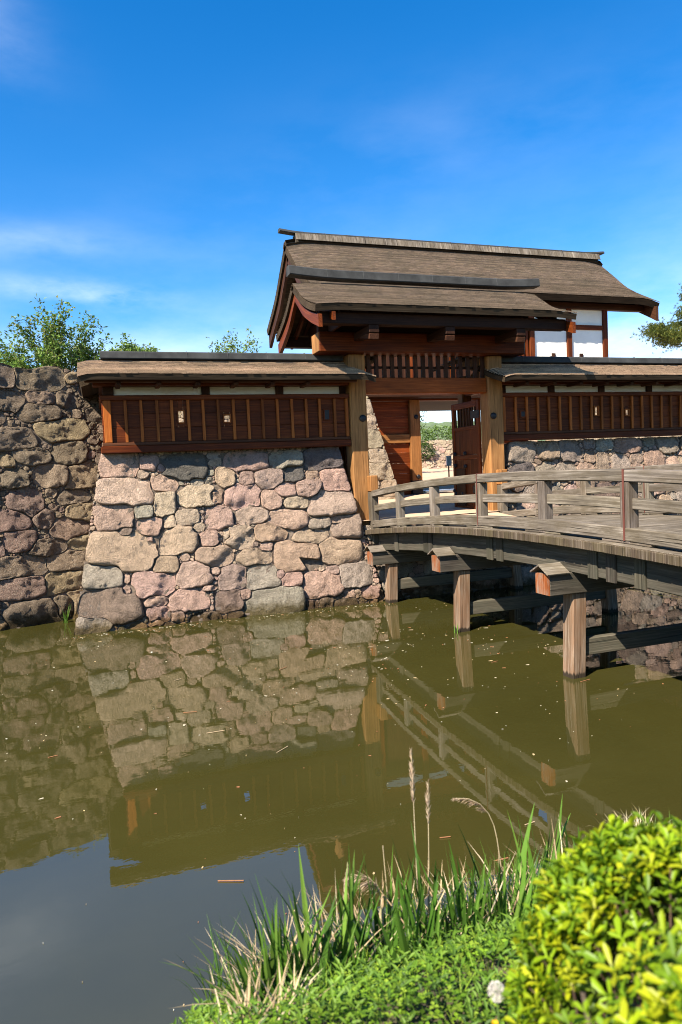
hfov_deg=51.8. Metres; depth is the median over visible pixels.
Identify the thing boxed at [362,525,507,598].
stone wall
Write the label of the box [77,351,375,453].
plank fence
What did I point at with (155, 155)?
sky
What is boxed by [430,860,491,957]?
iris plant
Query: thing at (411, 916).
iris plant
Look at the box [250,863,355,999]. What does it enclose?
iris plant
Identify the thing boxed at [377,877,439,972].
iris plant
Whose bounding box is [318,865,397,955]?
iris plant
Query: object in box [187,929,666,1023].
bank
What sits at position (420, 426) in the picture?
broadleaf tree
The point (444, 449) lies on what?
stone wall
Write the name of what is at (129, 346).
willow shrub
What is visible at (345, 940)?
iris plant
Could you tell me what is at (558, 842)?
iris plant
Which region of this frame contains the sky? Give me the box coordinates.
[0,0,681,422]
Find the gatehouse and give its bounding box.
[267,228,659,494]
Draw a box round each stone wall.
[0,363,103,630]
[74,446,384,634]
[177,396,396,499]
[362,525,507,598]
[401,439,537,468]
[504,436,681,587]
[546,407,681,440]
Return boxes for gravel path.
[379,511,516,525]
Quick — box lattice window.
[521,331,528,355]
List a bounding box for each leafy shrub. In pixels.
[0,348,12,364]
[0,361,48,368]
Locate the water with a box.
[0,565,681,1023]
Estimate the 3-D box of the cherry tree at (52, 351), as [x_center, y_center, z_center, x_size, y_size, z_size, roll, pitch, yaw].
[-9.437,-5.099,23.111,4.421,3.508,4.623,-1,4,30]
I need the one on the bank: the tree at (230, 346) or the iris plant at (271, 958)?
the iris plant at (271, 958)
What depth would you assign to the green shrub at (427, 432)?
51.42 m
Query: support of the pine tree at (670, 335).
on the castle ground at (422, 510)
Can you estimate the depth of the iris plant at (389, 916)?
3.20 m
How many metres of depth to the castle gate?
16.70 m
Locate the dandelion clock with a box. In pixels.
[487,981,504,1023]
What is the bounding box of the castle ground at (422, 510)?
[336,467,497,522]
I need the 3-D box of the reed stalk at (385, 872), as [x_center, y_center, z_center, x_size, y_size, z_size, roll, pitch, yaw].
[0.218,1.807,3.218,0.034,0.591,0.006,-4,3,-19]
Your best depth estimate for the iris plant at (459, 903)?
3.08 m
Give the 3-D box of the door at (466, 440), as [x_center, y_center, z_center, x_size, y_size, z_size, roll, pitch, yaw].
[3.348,-1.472,18.749,0.121,2.900,1.490,-4,3,-19]
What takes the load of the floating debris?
on the water
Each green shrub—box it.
[421,424,451,440]
[421,425,436,443]
[421,442,435,460]
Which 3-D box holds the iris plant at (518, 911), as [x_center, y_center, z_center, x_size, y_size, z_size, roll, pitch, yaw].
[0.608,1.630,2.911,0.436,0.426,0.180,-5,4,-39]
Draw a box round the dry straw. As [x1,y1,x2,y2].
[169,815,674,1023]
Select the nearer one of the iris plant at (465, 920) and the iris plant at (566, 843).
the iris plant at (465, 920)
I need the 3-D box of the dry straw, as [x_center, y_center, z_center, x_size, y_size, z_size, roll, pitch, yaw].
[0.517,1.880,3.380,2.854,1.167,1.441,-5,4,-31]
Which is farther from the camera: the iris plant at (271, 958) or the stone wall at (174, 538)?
the stone wall at (174, 538)
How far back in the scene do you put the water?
7.17 m
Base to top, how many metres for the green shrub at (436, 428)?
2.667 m
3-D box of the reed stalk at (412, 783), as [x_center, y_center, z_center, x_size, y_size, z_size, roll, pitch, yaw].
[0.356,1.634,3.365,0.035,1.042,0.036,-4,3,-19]
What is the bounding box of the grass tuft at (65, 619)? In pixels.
[60,606,69,622]
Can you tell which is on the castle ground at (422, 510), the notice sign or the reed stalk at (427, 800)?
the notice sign
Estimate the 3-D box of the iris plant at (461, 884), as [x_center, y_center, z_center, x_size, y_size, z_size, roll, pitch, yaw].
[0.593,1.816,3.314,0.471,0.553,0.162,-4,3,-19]
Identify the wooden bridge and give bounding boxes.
[363,464,681,678]
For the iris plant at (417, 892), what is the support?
on the bank
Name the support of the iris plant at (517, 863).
on the bank
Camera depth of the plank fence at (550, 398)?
18.57 m
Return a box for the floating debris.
[6,595,664,1010]
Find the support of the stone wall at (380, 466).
on the castle ground at (422, 510)
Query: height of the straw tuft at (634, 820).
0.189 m
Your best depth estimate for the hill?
387.89 m
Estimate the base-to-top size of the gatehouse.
10.280 m
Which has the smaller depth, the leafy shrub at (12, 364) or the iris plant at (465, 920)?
the iris plant at (465, 920)
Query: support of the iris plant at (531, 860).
on the bank
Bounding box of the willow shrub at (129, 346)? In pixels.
[108,333,159,351]
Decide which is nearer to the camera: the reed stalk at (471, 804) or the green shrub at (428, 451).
the reed stalk at (471, 804)
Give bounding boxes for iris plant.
[162,903,282,1005]
[217,887,337,998]
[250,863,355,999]
[269,844,365,976]
[279,849,381,983]
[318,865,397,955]
[335,851,433,972]
[360,850,416,950]
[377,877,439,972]
[389,839,492,937]
[396,820,469,940]
[417,853,511,924]
[423,822,517,932]
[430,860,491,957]
[443,849,533,939]
[458,802,551,922]
[460,824,538,918]
[504,808,561,904]
[507,793,570,872]
[533,826,626,859]
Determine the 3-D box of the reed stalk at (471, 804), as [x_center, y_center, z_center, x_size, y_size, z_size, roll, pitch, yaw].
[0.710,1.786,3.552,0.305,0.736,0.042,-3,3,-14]
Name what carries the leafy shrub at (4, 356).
on the terrace
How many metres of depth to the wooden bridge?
10.54 m
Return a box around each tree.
[0,293,152,371]
[206,325,262,352]
[396,411,426,463]
[630,283,681,352]
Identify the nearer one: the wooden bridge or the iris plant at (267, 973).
the iris plant at (267, 973)
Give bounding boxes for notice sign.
[446,456,451,476]
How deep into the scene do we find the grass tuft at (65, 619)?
15.38 m
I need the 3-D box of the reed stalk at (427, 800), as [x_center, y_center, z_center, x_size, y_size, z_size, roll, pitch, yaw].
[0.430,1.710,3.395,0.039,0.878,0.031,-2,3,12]
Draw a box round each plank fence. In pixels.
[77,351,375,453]
[470,356,681,440]
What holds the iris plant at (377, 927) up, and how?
on the bank
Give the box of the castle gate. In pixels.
[276,265,576,526]
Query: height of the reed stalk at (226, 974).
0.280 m
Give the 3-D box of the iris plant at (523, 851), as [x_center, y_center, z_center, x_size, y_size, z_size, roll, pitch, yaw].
[0.774,1.693,3.249,0.466,0.575,0.241,-4,3,-19]
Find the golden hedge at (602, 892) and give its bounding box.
[500,810,681,1023]
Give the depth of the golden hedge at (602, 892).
1.48 m
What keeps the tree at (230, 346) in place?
on the terrace
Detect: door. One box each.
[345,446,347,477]
[451,399,482,508]
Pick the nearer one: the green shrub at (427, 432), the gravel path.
the gravel path
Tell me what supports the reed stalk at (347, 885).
on the bank
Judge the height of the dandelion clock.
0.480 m
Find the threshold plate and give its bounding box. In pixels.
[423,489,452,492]
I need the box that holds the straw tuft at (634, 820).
[593,805,670,835]
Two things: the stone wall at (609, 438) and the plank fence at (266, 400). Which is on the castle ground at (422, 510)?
the stone wall at (609, 438)
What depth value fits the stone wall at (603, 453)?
18.70 m
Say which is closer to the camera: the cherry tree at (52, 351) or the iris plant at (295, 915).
the iris plant at (295, 915)
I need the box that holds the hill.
[420,421,544,440]
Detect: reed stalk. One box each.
[220,959,232,989]
[338,864,348,964]
[343,870,380,920]
[383,845,387,902]
[409,747,419,939]
[425,780,430,912]
[452,797,502,876]
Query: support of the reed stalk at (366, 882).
on the bank
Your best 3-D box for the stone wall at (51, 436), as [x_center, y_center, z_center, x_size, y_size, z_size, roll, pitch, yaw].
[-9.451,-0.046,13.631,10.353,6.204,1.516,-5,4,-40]

